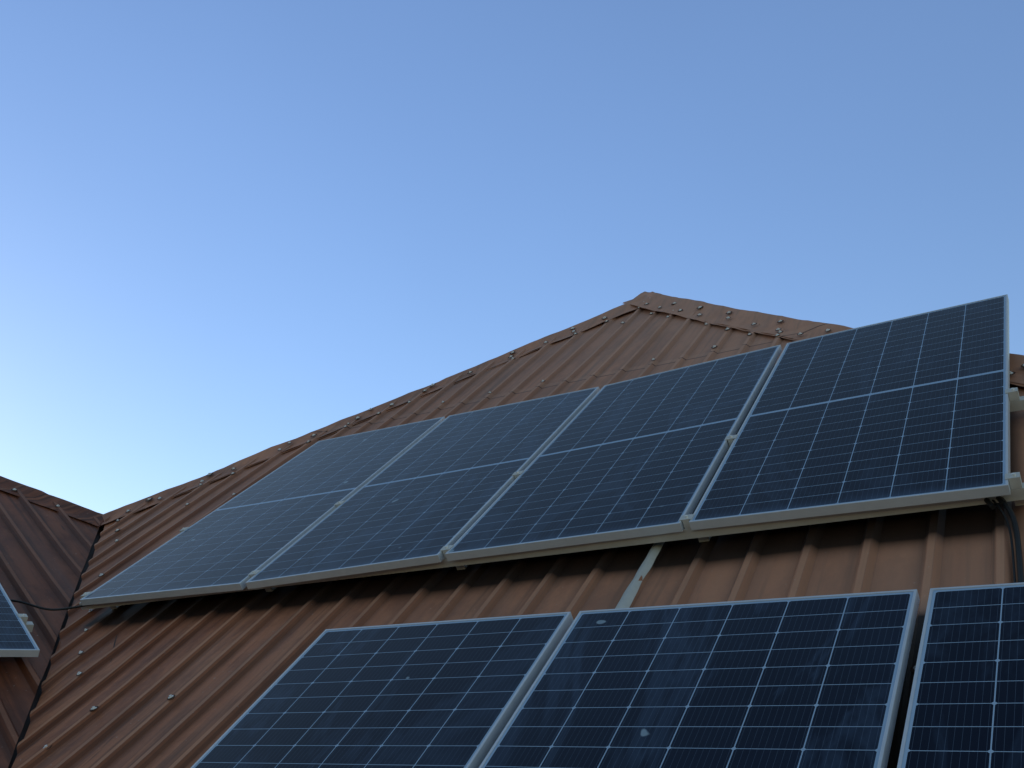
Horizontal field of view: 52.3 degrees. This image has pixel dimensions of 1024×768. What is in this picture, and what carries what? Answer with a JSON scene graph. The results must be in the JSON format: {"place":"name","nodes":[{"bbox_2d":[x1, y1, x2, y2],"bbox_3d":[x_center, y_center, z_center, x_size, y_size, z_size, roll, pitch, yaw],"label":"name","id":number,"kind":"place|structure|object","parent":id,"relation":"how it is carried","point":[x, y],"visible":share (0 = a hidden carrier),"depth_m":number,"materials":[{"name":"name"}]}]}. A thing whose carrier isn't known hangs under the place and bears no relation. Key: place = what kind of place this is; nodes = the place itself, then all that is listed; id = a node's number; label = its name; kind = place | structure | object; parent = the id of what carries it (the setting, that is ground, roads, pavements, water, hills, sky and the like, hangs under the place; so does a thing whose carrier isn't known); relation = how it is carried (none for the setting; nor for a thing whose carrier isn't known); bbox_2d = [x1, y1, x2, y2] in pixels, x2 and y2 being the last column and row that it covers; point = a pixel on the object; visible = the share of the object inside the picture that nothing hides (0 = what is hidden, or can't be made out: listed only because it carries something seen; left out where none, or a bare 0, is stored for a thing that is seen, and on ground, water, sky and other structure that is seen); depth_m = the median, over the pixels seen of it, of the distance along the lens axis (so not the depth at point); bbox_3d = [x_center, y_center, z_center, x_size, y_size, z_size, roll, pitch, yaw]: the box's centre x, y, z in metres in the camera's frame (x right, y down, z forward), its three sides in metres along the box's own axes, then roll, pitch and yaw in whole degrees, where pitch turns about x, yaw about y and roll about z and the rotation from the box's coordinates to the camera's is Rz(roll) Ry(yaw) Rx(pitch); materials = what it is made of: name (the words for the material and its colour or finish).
{"place":"outdoors","nodes":[
{"label":"outdoors","id":0,"kind":"place"},
{"bbox_2d":[0,488,100,767],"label":"metal roof","id":1,"kind":"structure","parent":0,"point":[44,552],"depth_m":5.99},
{"bbox_2d":[17,614,33,631],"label":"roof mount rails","id":2,"kind":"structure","parent":1,"relation":"on","point":[29,625],"depth_m":5.12,"materials":[{"name":"metal"}]},
{"bbox_2d":[0,584,39,656],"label":"solar panel","id":3,"kind":"structure","parent":2,"relation":"on","point":[16,639],"depth_m":4.89,"materials":[{"name":"blue glass"}]},
{"bbox_2d":[0,476,104,526],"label":"hip cap","id":4,"kind":"object","parent":1,"relation":"on","point":[39,497],"visible":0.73,"depth_m":7.42,"materials":[{"name":"brown paint"}]},
{"bbox_2d":[10,599,94,610],"bbox_3d":[-2.409,1.129,5.400,0.914,0.092,0.037,-5,-17,9],"label":"cable","id":5,"kind":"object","parent":1,"relation":"on","point":[49,609],"depth_m":5.39,"materials":[{"name":"black rubber"}]},
{"bbox_2d":[0,0,1023,513],"label":"sky","id":6,"kind":"structure","parent":0,"point":[232,231],"materials":[{"name":"blue"}]},
{"bbox_2d":[12,308,1023,767],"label":"metal roof","id":7,"kind":"structure","parent":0,"point":[216,664],"depth_m":4.21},
{"bbox_2d":[8,526,116,767],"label":"valley gutter","id":8,"kind":"object","parent":7,"relation":"attached to","point":[44,677],"visible":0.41,"depth_m":5.01,"materials":[{"name":"black metal"}]},
{"bbox_2d":[100,291,654,525],"bbox_3d":[-0.969,0.225,7.841,3.726,0.184,3.434,-12,15,29],"label":"hip cap","id":9,"kind":"object","parent":7,"relation":"on","point":[261,456],"visible":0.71,"depth_m":7.74,"materials":[{"name":"paint"}]},
{"bbox_2d":[191,612,573,767],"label":"solar panel","id":10,"kind":"object","parent":7,"relation":"on","point":[445,694],"visible":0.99,"depth_m":3.28,"materials":[{"name":"blue glass"}]},
{"bbox_2d":[11,302,1023,749],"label":"roof screws","id":11,"kind":"object","parent":7,"relation":"on","point":[171,696],"visible":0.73,"depth_m":6.91,"materials":[{"name":"metal"}]},
{"bbox_2d":[79,387,1023,609],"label":"mount rails","id":12,"kind":"object","parent":7,"relation":"on","point":[1016,495],"visible":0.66,"depth_m":3.89,"materials":[{"name":"metal"}]},
{"bbox_2d":[80,417,444,605],"bbox_3d":[-1.313,0.672,5.882,1.186,0.035,2.012,-12,15,29],"label":"solar panel","id":13,"kind":"object","parent":12,"relation":"on","point":[235,541],"visible":0.94,"depth_m":5.63,"materials":[{"name":"blue glass"}]},
{"bbox_2d":[245,387,599,588],"bbox_3d":[-0.351,0.471,5.336,1.070,0.037,1.994,-12,15,29],"label":"solar panel","id":14,"kind":"object","parent":12,"relation":"on","point":[427,497],"visible":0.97,"depth_m":5.10,"materials":[{"name":"blue glass"}]},
{"bbox_2d":[445,345,781,560],"bbox_3d":[0.576,0.259,4.884,1.023,0.037,2.035,-12,15,29],"label":"solar panel","id":15,"kind":"object","parent":12,"relation":"on","point":[637,457],"visible":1,"depth_m":4.59,"materials":[{"name":"blue glass"}]},
{"bbox_2d":[689,294,1010,529],"bbox_3d":[1.515,0.052,4.395,1.067,0.037,2.118,-12,15,29],"label":"solar panel","id":16,"kind":"object","parent":12,"relation":"on","point":[912,410],"visible":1,"depth_m":4.07,"materials":[{"name":"blue glass"}]},
{"bbox_2d":[615,542,663,608],"bbox_3d":[0.407,0.734,3.643,0.056,0.013,0.800,-12,15,29],"label":"mounting rail","id":17,"kind":"object","parent":7,"relation":"on","point":[628,595],"visible":0.62,"depth_m":3.73,"materials":[{"name":"silver metal"}]},
{"bbox_2d":[479,589,919,767],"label":"solar panel","id":18,"kind":"object","parent":7,"relation":"on","point":[806,682],"visible":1,"depth_m":2.75,"materials":[{"name":"blue glass"}]},
{"bbox_2d":[623,292,1023,386],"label":"hip cap","id":19,"kind":"object","parent":7,"relation":"on","point":[744,319],"visible":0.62,"depth_m":6.62,"materials":[{"name":"paint"}]},
{"bbox_2d":[897,582,1023,767],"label":"solar panel","id":20,"kind":"object","parent":7,"relation":"on","point":[966,706],"visible":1,"depth_m":2.42,"materials":[{"name":"blue glass"}]},
{"bbox_2d":[992,500,1015,582],"bbox_3d":[1.374,0.532,2.980,0.109,0.077,1.072,-12,15,29],"label":"cable","id":21,"kind":"object","parent":7,"relation":"attached to","point":[1011,541],"visible":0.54,"depth_m":3.13,"materials":[{"name":"black rubber"}]},
{"bbox_2d":[1002,497,1023,582],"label":"cable","id":22,"kind":"object","parent":7,"relation":"on","point":[1018,549],"visible":0.47,"depth_m":3.11,"materials":[{"name":"black rubber"}]},
{"bbox_2d":[984,496,1005,509],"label":"cable connectors","id":23,"kind":"object","parent":22,"relation":"attached to","point":[991,505],"visible":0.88,"depth_m":3.29,"materials":[{"name":"black plastic"}]}
]}

